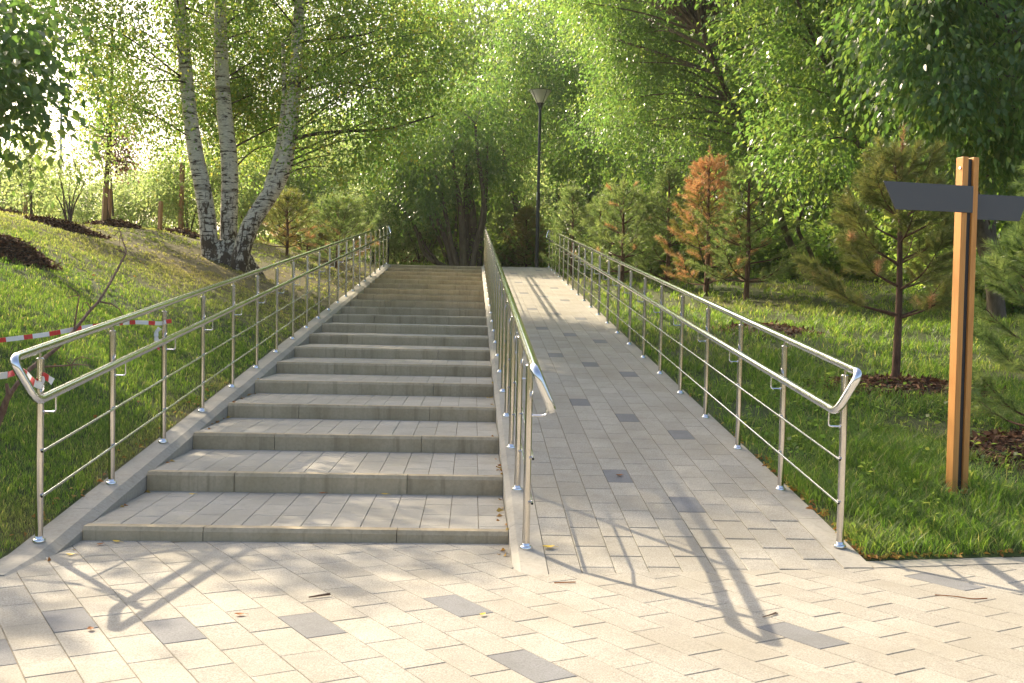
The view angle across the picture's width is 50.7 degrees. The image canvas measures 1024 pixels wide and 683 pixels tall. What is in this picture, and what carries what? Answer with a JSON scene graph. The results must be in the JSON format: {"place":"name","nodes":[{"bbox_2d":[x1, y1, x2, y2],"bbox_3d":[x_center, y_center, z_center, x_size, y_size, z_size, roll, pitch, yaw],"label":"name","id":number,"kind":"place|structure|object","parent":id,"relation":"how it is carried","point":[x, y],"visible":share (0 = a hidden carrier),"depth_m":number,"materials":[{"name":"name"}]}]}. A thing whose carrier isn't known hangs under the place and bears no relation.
{"place":"outdoors","nodes":[
{"label":"outdoors","id":0,"kind":"place"},
{"bbox_2d":[0,210,381,558],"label":"lawn","id":1,"kind":"structure","parent":0,"point":[269,274],"depth_m":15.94,"materials":[{"name":"plant"}]},
{"bbox_2d":[0,207,33,215],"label":"mulch bed","id":2,"kind":"object","parent":1,"relation":"on","point":[10,210],"visible":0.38,"depth_m":23.96,"materials":[{"name":"soil"}]},
{"bbox_2d":[23,192,27,213],"bbox_3d":[-12.168,-3.300,27.003,0.126,0.858,0.090,0,2,-31],"label":"stake","id":3,"kind":"object","parent":1,"relation":"on","point":[25,208],"visible":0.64,"depth_m":26.97,"materials":[{"name":"brown wood"}]},
{"bbox_2d":[0,233,64,270],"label":"mulch mound","id":4,"kind":"object","parent":1,"relation":"on","point":[18,250],"visible":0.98,"depth_m":16.18,"materials":[{"name":"brown wood"}]},
{"bbox_2d":[0,141,82,218],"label":"shrub","id":5,"kind":"object","parent":1,"relation":"on","point":[21,203],"visible":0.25,"depth_m":30.84,"materials":[{"name":"green plant"}]},
{"bbox_2d":[0,105,83,217],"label":"shrub","id":6,"kind":"object","parent":1,"relation":"on","point":[29,177],"visible":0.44,"depth_m":26.91,"materials":[{"name":"green plant"}]},
{"bbox_2d":[24,94,62,215],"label":"street lamp","id":7,"kind":"object","parent":1,"relation":"on","point":[61,117],"visible":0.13,"depth_m":61.83,"materials":[{"name":"grey metal"}]},
{"bbox_2d":[4,173,87,221],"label":"shrub","id":8,"kind":"object","parent":1,"relation":"on","point":[75,209],"visible":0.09,"depth_m":37.11,"materials":[{"name":"green plant"}]},
{"bbox_2d":[0,228,126,425],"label":"dead branch","id":9,"kind":"object","parent":1,"relation":"on","point":[6,400],"visible":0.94,"depth_m":8.16,"materials":[{"name":"brown wood"}]},
{"bbox_2d":[24,213,111,238],"bbox_3d":[-9.038,-2.315,21.902,1.767,0.530,0.856,1,2,-2],"label":"mulch bed","id":10,"kind":"object","parent":1,"relation":"on","point":[64,224],"visible":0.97,"depth_m":21.75,"materials":[{"name":"brown wood"}]},
{"bbox_2d":[5,124,131,221],"bbox_3d":[-9.111,-3.550,22.323,2.485,2.606,2.374,1,2,-2],"label":"shrub","id":11,"kind":"object","parent":10,"relation":"on","point":[70,210],"visible":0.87,"depth_m":22.23,"materials":[{"name":"green plant"}]},
{"bbox_2d":[0,0,140,236],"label":"maple tree","id":12,"kind":"object","parent":1,"relation":"on","point":[27,53],"visible":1,"depth_m":13.20,"materials":[{"name":"plant"}]},
{"bbox_2d":[54,162,118,223],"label":"shrub","id":13,"kind":"object","parent":1,"relation":"on","point":[85,214],"visible":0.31,"depth_m":39.31,"materials":[{"name":"green plant"}]},
{"bbox_2d":[108,189,111,216],"bbox_3d":[-9.770,-3.199,26.201,0.080,1.006,0.107,2,2,16],"label":"stake","id":14,"kind":"object","parent":1,"relation":"on","point":[110,201],"visible":0.61,"depth_m":26.17,"materials":[{"name":"brown wood"}]},
{"bbox_2d":[83,217,141,228],"bbox_3d":[-9.483,-2.803,25.709,1.485,0.363,0.905,1,2,-2],"label":"mulch bed","id":15,"kind":"object","parent":1,"relation":"on","point":[117,223],"visible":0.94,"depth_m":25.50,"materials":[{"name":"brown wood"}]},
{"bbox_2d":[101,183,107,220],"bbox_3d":[-9.658,-3.201,25.600,0.085,1.084,0.127,3,2,44],"label":"stake","id":16,"kind":"object","parent":15,"relation":"on","point":[104,207],"visible":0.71,"depth_m":25.57,"materials":[{"name":"brown wood"}]},
{"bbox_2d":[54,1,173,219],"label":"young tree","id":17,"kind":"object","parent":15,"relation":"on","point":[98,129],"visible":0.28,"depth_m":25.67,"materials":[{"name":"green plant"}]},
{"bbox_2d":[73,117,153,215],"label":"young tree","id":18,"kind":"object","parent":1,"relation":"on","point":[120,157],"visible":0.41,"depth_m":27.65,"materials":[{"name":"plant"}]},
{"bbox_2d":[80,161,185,227],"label":"shrub","id":19,"kind":"object","parent":1,"relation":"on","point":[121,202],"visible":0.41,"depth_m":32.60,"materials":[{"name":"green plant"}]},
{"bbox_2d":[95,144,218,231],"bbox_3d":[-11.787,-4.757,35.898,4.103,3.840,3.854,2,2,29],"label":"shrub","id":20,"kind":"object","parent":1,"relation":"on","point":[154,221],"visible":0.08,"depth_m":35.49,"materials":[{"name":"green plant"}]},
{"bbox_2d":[157,201,162,228],"bbox_3d":[-9.117,-3.207,27.998,0.085,0.864,0.118,2,2,29],"label":"stake","id":21,"kind":"object","parent":1,"relation":"on","point":[160,214],"visible":0.82,"depth_m":27.97,"materials":[{"name":"brown wood"}]},
{"bbox_2d":[157,226,199,239],"bbox_3d":[-8.184,-2.672,26.977,1.389,0.424,0.994,1,2,-2],"label":"mulch bed","id":22,"kind":"object","parent":1,"relation":"on","point":[188,232],"visible":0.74,"depth_m":26.79,"materials":[{"name":"brown wood"}]},
{"bbox_2d":[178,163,184,228],"bbox_3d":[-9.181,-3.896,30.002,0.100,2.130,0.162,2,2,16],"label":"stake","id":23,"kind":"object","parent":22,"relation":"on","point":[181,179],"visible":0.57,"depth_m":29.96,"materials":[{"name":"brown wood"}]},
{"bbox_2d":[113,117,252,233],"bbox_3d":[-9.248,-4.521,31.010,3.907,3.966,3.670,1,2,6],"label":"shrub","id":24,"kind":"object","parent":1,"relation":"on","point":[161,186],"visible":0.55,"depth_m":30.50,"materials":[{"name":"green plant"}]},
{"bbox_2d":[153,159,270,242],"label":"shrub","id":25,"kind":"object","parent":1,"relation":"on","point":[218,222],"visible":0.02,"depth_m":41.72,"materials":[{"name":"green plant"}]},
{"bbox_2d":[2,0,503,274],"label":"birch tree","id":26,"kind":"object","parent":1,"relation":"on","point":[237,92],"visible":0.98,"depth_m":22.93,"materials":[{"name":"green plant"}]},
{"bbox_2d":[174,115,342,242],"bbox_3d":[-9.169,-5.668,38.030,6.252,6.121,5.872,1,2,-20],"label":"shrub","id":27,"kind":"object","parent":1,"relation":"on","point":[246,206],"visible":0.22,"depth_m":37.47,"materials":[{"name":"green plant"}]},
{"bbox_2d":[254,187,320,255],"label":"pine tree","id":28,"kind":"object","parent":1,"relation":"on","point":[285,197],"visible":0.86,"depth_m":27.86,"materials":[{"name":"green plant"}]},
{"bbox_2d":[202,104,375,247],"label":"shrub","id":29,"kind":"object","parent":1,"relation":"on","point":[344,147],"visible":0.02,"depth_m":42.84,"materials":[{"name":"green plant"}]},
{"bbox_2d":[270,218,334,251],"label":"shrub","id":30,"kind":"object","parent":1,"relation":"on","point":[297,237],"visible":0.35,"depth_m":31.18,"materials":[{"name":"green plant"}]},
{"bbox_2d":[265,104,363,241],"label":"background tree","id":31,"kind":"object","parent":1,"relation":"on","point":[328,112],"depth_m":71.47,"materials":[{"name":"green plant"}]},
{"bbox_2d":[254,135,378,247],"bbox_3d":[-7.400,-5.167,39.915,5.138,4.862,5.470,0,2,-29],"label":"shrub","id":32,"kind":"object","parent":1,"relation":"on","point":[319,187],"visible":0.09,"depth_m":39.16,"materials":[{"name":"green plant"}]},
{"bbox_2d":[256,99,381,253],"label":"shrub","id":33,"kind":"object","parent":1,"relation":"on","point":[326,167],"visible":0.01,"depth_m":51.28,"materials":[{"name":"green plant"}]},
{"bbox_2d":[289,191,383,267],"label":"pine tree","id":34,"kind":"object","parent":1,"relation":"on","point":[326,208],"visible":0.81,"depth_m":29.20,"materials":[{"name":"green plant"}]},
{"bbox_2d":[303,177,401,258],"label":"shrub","id":35,"kind":"object","parent":1,"relation":"on","point":[371,213],"visible":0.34,"depth_m":36.67,"materials":[{"name":"green plant"}]},
{"bbox_2d":[316,142,458,263],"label":"shrub","id":36,"kind":"object","parent":1,"relation":"on","point":[391,257],"visible":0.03,"depth_m":43.19,"materials":[{"name":"green plant"}]},
{"bbox_2d":[382,129,397,263],"bbox_3d":[-4.575,-5.097,39.938,0.744,5.500,0.744,1,2,-2],"label":"lamp post","id":37,"kind":"object","parent":1,"relation":"on","point":[388,222],"visible":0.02,"depth_m":39.93,"materials":[{"name":"black metal"}]},
{"bbox_2d":[0,540,1023,682],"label":"plaza","id":38,"kind":"structure","parent":0,"point":[157,611],"depth_m":5.44,"materials":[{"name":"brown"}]},
{"bbox_2d":[0,264,390,575],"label":"kerb","id":39,"kind":"structure","parent":38,"relation":"on","point":[62,531],"depth_m":9.12,"materials":[{"name":"concrete"}]},
{"bbox_2d":[10,224,391,542],"bbox_3d":[-3.467,-1.247,20.716,0.169,4.195,28.580,1,2,-2],"label":"handrail","id":40,"kind":"object","parent":39,"relation":"on","point":[39,397],"visible":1,"depth_m":9.66,"materials":[{"name":"silver metal"}]},
{"bbox_2d":[0,369,53,388],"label":"barrier tape","id":41,"kind":"object","parent":40,"relation":"attached to","point":[34,382],"visible":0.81,"depth_m":6.89,"materials":[{"name":"white plastic"}]},
{"bbox_2d":[0,319,171,342],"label":"barrier tape","id":42,"kind":"object","parent":40,"relation":"attached to","point":[40,335],"visible":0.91,"depth_m":8.45,"materials":[{"name":"white plastic"}]},
{"bbox_2d":[154,327,161,349],"bbox_3d":[-3.161,-0.026,9.628,0.054,0.212,0.054,2,2,15],"label":"barrier tape","id":43,"kind":"object","parent":40,"relation":"hanging from","point":[156,335],"visible":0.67,"depth_m":9.62,"materials":[{"name":"white plastic"}]},
{"bbox_2d":[83,264,507,543],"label":"staircase","id":44,"kind":"structure","parent":38,"relation":"on","point":[358,406],"depth_m":10.19,"materials":[{"name":"grey concrete"}]},
{"bbox_2d":[309,593,329,597],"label":"twig","id":45,"kind":"object","parent":38,"relation":"on","point":[325,594],"visible":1,"depth_m":5.83,"materials":[{"name":"brown wood"}]},
{"bbox_2d":[481,266,547,574],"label":"kerb","id":46,"kind":"structure","parent":38,"relation":"on","point":[532,561],"depth_m":8.24,"materials":[{"name":"concrete"}]},
{"bbox_2d":[483,226,555,549],"bbox_3d":[-0.330,-1.187,20.681,0.184,4.177,28.702,1,2,-2],"label":"handrail","id":47,"kind":"object","parent":46,"relation":"on","point":[506,324],"visible":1,"depth_m":9.29,"materials":[{"name":"silver metal"}]},
{"bbox_2d":[502,267,842,573],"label":"ramp","id":48,"kind":"structure","parent":38,"relation":"on","point":[687,491],"depth_m":8.90,"materials":[{"name":"grey concrete pavers"}]},
{"bbox_2d":[546,267,872,568],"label":"kerb","id":49,"kind":"structure","parent":38,"relation":"on","point":[818,528],"depth_m":9.27,"materials":[{"name":"concrete"}]},
{"bbox_2d":[546,229,861,547],"bbox_3d":[1.652,-1.144,21.005,0.169,4.132,28.428,1,2,-2],"label":"handrail","id":50,"kind":"object","parent":49,"relation":"on","point":[848,388],"visible":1,"depth_m":9.89,"materials":[{"name":"silver metal"}]},
{"bbox_2d":[867,557,1023,567],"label":"kerb","id":51,"kind":"structure","parent":38,"relation":"on","point":[947,562],"depth_m":6.97,"materials":[{"name":"concrete"}]},
{"bbox_2d":[935,594,986,598],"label":"twig","id":52,"kind":"object","parent":38,"relation":"on","point":[961,597],"visible":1,"depth_m":6.04,"materials":[{"name":"brown wood"}]},
{"bbox_2d":[0,0,1023,560],"label":"sky","id":53,"kind":"structure","parent":0,"point":[148,31],"materials":[{"name":"white"}]},
{"bbox_2d":[553,265,1023,560],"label":"lawn","id":54,"kind":"structure","parent":0,"point":[876,334],"depth_m":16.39,"materials":[{"name":"plant"}]},
{"bbox_2d":[377,261,625,270],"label":"grass","id":55,"kind":"structure","parent":54,"relation":"on","point":[404,263],"depth_m":37.93,"materials":[{"name":"green plant"}]},
{"bbox_2d":[437,2,643,223],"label":"leafy tree","id":56,"kind":"object","parent":55,"relation":"on","point":[533,76],"visible":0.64,"depth_m":40.93,"materials":[{"name":"green plant"}]},
{"bbox_2d":[9,261,1023,560],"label":"leaf litter","id":57,"kind":"object","parent":54,"relation":"on","point":[859,549],"visible":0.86,"depth_m":7.89,"materials":[{"name":"brown plant"}]},
{"bbox_2d":[38,82,1010,268],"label":"wood","id":58,"kind":"object","parent":54,"relation":"on","point":[559,198],"depth_m":70.63,"materials":[{"name":"green plant"}]},
{"bbox_2d":[429,0,646,266],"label":"background tree","id":59,"kind":"object","parent":54,"relation":"on","point":[520,6],"visible":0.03,"depth_m":67.61,"materials":[{"name":"green plant"}]},
{"bbox_2d":[539,181,605,275],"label":"pine tree","id":60,"kind":"object","parent":54,"relation":"on","point":[574,194],"visible":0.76,"depth_m":31.32,"materials":[{"name":"green plant"}]},
{"bbox_2d":[557,194,639,266],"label":"pine tree","id":61,"kind":"object","parent":54,"relation":"on","point":[590,208],"visible":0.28,"depth_m":31.75,"materials":[{"name":"green plant"}]},
{"bbox_2d":[569,172,671,281],"bbox_3d":[2.944,-2.991,28.866,2.933,3.165,2.829,1,2,-2],"label":"pine tree","id":62,"kind":"object","parent":54,"relation":"on","point":[623,236],"visible":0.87,"depth_m":28.80,"materials":[{"name":"green plant"}]},
{"bbox_2d":[525,0,752,267],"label":"background tree","id":63,"kind":"object","parent":54,"relation":"on","point":[590,195],"visible":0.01,"depth_m":65.96,"materials":[{"name":"green plant"}]},
{"bbox_2d":[614,188,683,271],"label":"pine tree","id":64,"kind":"object","parent":54,"relation":"on","point":[658,210],"visible":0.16,"depth_m":32.73,"materials":[{"name":"green plant"}]},
{"bbox_2d":[618,156,718,286],"bbox_3d":[4.182,-3.109,28.304,2.729,3.581,2.377,1,2,-2],"label":"pine tree","id":65,"kind":"object","parent":54,"relation":"on","point":[667,215],"visible":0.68,"depth_m":28.31,"materials":[{"name":"green plant"}]},
{"bbox_2d":[535,0,805,267],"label":"background tree","id":66,"kind":"object","parent":54,"relation":"on","point":[617,184],"visible":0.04,"depth_m":53.48,"materials":[{"name":"green plant"}]},
{"bbox_2d":[611,204,732,276],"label":"bush","id":67,"kind":"object","parent":54,"relation":"on","point":[658,270],"visible":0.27,"depth_m":32.56,"materials":[{"name":"green plant"}]},
{"bbox_2d":[537,0,841,280],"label":"box elder","id":68,"kind":"object","parent":54,"relation":"on","point":[611,35],"visible":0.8,"depth_m":29.61,"materials":[{"name":"plant"}]},
{"bbox_2d":[653,144,769,296],"bbox_3d":[4.840,-2.840,25.755,2.555,3.753,2.628,1,2,-14],"label":"pine tree","id":69,"kind":"object","parent":54,"relation":"on","point":[708,180],"visible":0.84,"depth_m":25.60,"materials":[{"name":"orange plant"}]},
{"bbox_2d":[655,179,830,270],"bbox_3d":[7.247,-3.171,36.393,6.537,4.692,6.134,2,2,34],"label":"bush","id":70,"kind":"object","parent":54,"relation":"on","point":[790,219],"visible":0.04,"depth_m":36.34,"materials":[{"name":"green plant"}]},
{"bbox_2d":[685,150,812,300],"bbox_3d":[5.452,-2.625,24.853,3.069,3.579,2.858,1,2,-2],"label":"pine tree","id":71,"kind":"object","parent":54,"relation":"on","point":[748,248],"visible":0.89,"depth_m":24.73,"materials":[{"name":"green plant"}]},
{"bbox_2d":[636,0,888,258],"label":"background tree","id":72,"kind":"object","parent":54,"relation":"on","point":[816,213],"visible":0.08,"depth_m":42.27,"materials":[{"name":"green plant"}]},
{"bbox_2d":[710,319,826,337],"bbox_3d":[4.491,-0.221,18.900,2.006,0.366,1.815,1,2,-2],"label":"mulch bed","id":73,"kind":"object","parent":54,"relation":"on","point":[788,330],"visible":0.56,"depth_m":18.71,"materials":[{"name":"brown wood"}]},
{"bbox_2d":[720,203,852,280],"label":"bush","id":74,"kind":"object","parent":54,"relation":"on","point":[771,250],"visible":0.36,"depth_m":33.35,"materials":[{"name":"green plant"}]},
{"bbox_2d":[704,6,883,224],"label":"background tree","id":75,"kind":"object","parent":54,"relation":"on","point":[820,205],"depth_m":47.75,"materials":[{"name":"green plant"}]},
{"bbox_2d":[758,204,908,279],"bbox_3d":[10.349,-2.657,34.030,5.085,3.650,4.771,2,2,30],"label":"bush","id":76,"kind":"object","parent":54,"relation":"on","point":[833,259],"visible":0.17,"depth_m":33.61,"materials":[{"name":"green plant"}]},
{"bbox_2d":[647,0,1023,318],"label":"box elder","id":77,"kind":"object","parent":54,"relation":"on","point":[995,302],"visible":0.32,"depth_m":19.28,"materials":[{"name":"plant"}]},
{"bbox_2d":[803,191,896,275],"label":"bush","id":78,"kind":"object","parent":54,"relation":"on","point":[874,211],"visible":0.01,"depth_m":37.14,"materials":[{"name":"green plant"}]},
{"bbox_2d":[830,210,921,279],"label":"bush","id":79,"kind":"object","parent":54,"relation":"on","point":[875,243],"visible":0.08,"depth_m":33.26,"materials":[{"name":"green plant"}]},
{"bbox_2d":[793,15,1013,233],"bbox_3d":[15.942,-9.665,38.854,12.502,17.975,14.078,1,2,-18],"label":"background tree","id":80,"kind":"object","parent":54,"relation":"on","point":[856,184],"depth_m":39.43,"materials":[{"name":"green plant"}]},
{"bbox_2d":[807,372,1006,402],"bbox_3d":[4.868,0.550,13.406,2.544,0.381,2.034,1,2,-2],"label":"mulch bed","id":81,"kind":"object","parent":54,"relation":"on","point":[922,381],"visible":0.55,"depth_m":13.09,"materials":[{"name":"brown wood"}]},
{"bbox_2d":[787,122,983,379],"bbox_3d":[4.650,-1.034,13.504,2.343,3.399,2.355,2,2,16],"label":"pine tree","id":82,"kind":"object","parent":81,"relation":"on","point":[855,242],"visible":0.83,"depth_m":13.12,"materials":[{"name":"green plant"}]},
{"bbox_2d":[795,11,1019,265],"bbox_3d":[13.992,-7.104,32.419,11.731,12.671,10.418,0,2,-43],"label":"background tree","id":83,"kind":"object","parent":54,"relation":"on","point":[885,218],"visible":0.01,"depth_m":32.59,"materials":[{"name":"green plant"}]},
{"bbox_2d":[800,0,1023,249],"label":"box elder","id":84,"kind":"object","parent":54,"relation":"on","point":[969,95],"visible":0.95,"depth_m":14.21,"materials":[{"name":"plant"}]},
{"bbox_2d":[850,214,1010,289],"bbox_3d":[12.051,-2.202,30.654,4.430,3.389,4.721,0,2,-24],"label":"bush","id":85,"kind":"object","parent":54,"relation":"on","point":[894,268],"visible":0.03,"depth_m":30.72,"materials":[{"name":"green plant"}]},
{"bbox_2d":[883,157,1023,493],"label":"signpost","id":86,"kind":"object","parent":54,"relation":"on","point":[966,202],"visible":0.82,"depth_m":8.48,"materials":[{"name":"brown wood"}]},
{"bbox_2d":[887,102,1023,279],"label":"background tree","id":87,"kind":"object","parent":54,"relation":"on","point":[1001,225],"depth_m":24.95,"materials":[{"name":"green plant"}]},
{"bbox_2d":[895,229,1018,296],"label":"bush","id":88,"kind":"object","parent":54,"relation":"on","point":[918,287],"depth_m":27.37,"materials":[{"name":"green plant"}]},
{"bbox_2d":[917,233,1023,314],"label":"bush","id":89,"kind":"object","parent":54,"relation":"on","point":[982,293],"visible":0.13,"depth_m":23.75,"materials":[{"name":"green plant"}]},
{"bbox_2d":[925,426,1023,469],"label":"mulch bed","id":90,"kind":"object","parent":54,"relation":"on","point":[1009,439],"visible":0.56,"depth_m":10.06,"materials":[{"name":"brown wood"}]},
{"bbox_2d":[942,161,1023,426],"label":"pine tree","id":91,"kind":"object","parent":90,"relation":"on","point":[989,337],"visible":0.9,"depth_m":10.32,"materials":[{"name":"green plant"}]},
{"label":"ground","id":92,"kind":"structure","parent":0,"visible":0},
{"bbox_2d":[401,252,422,264],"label":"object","id":93,"kind":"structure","parent":92,"relation":"on","point":[411,261],"depth_m":45.48,"materials":[{"name":"green plant"}]},
{"bbox_2d":[362,173,498,264],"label":"shrub","id":94,"kind":"object","parent":92,"relation":"on","point":[399,248],"visible":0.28,"depth_m":41.48,"materials":[{"name":"green plant"}]},
{"bbox_2d":[331,0,567,263],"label":"background tree","id":95,"kind":"object","parent":92,"relation":"on","point":[473,12],"visible":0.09,"depth_m":66.26,"materials":[{"name":"green plant"}]},
{"bbox_2d":[397,164,512,261],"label":"shrub","id":96,"kind":"object","parent":92,"relation":"on","point":[445,229],"depth_m":44.10,"materials":[{"name":"green plant"}]},
{"bbox_2d":[432,221,516,266],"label":"bush","id":97,"kind":"object","parent":92,"relation":"on","point":[457,250],"visible":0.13,"depth_m":37.94,"materials":[{"name":"green plant"}]},
{"bbox_2d":[417,123,557,260],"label":"shrub","id":98,"kind":"object","parent":92,"relation":"on","point":[511,211],"visible":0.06,"depth_m":42.88,"materials":[{"name":"green plant"}]},
{"bbox_2d":[483,210,514,253],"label":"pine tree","id":99,"kind":"object","parent":92,"relation":"on","point":[502,218],"visible":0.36,"depth_m":38.78,"materials":[{"name":"green plant"}]},
{"bbox_2d":[438,153,598,256],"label":"shrub","id":100,"kind":"object","parent":92,"relation":"on","point":[544,212],"visible":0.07,"depth_m":46.52,"materials":[{"name":"green plant"}]},
{"bbox_2d":[478,206,565,266],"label":"bush","id":101,"kind":"object","parent":92,"relation":"on","point":[499,244],"visible":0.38,"depth_m":37.51,"materials":[{"name":"green plant"}]},
{"bbox_2d":[496,204,551,266],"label":"bush","id":102,"kind":"object","parent":92,"relation":"on","point":[526,213],"visible":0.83,"depth_m":37.14,"materials":[{"name":"green plant"}]},
{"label":"path","id":103,"kind":"structure","parent":0,"visible":0},
{"bbox_2d":[333,64,545,266],"bbox_3d":[-2.553,-6.538,39.061,8.316,7.983,9.590,1,2,-2],"label":"multi stem tree","id":104,"kind":"object","parent":103,"relation":"on","point":[422,202],"visible":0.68,"depth_m":37.29,"materials":[{"name":"green plant"}]},
{"bbox_2d":[529,88,551,266],"bbox_3d":[0.881,-5.225,35.916,0.744,6.230,0.744,1,2,-2],"label":"lamp post","id":105,"kind":"object","parent":103,"relation":"on","point":[540,95],"visible":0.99,"depth_m":35.85,"materials":[{"name":"black metal"}]}
]}

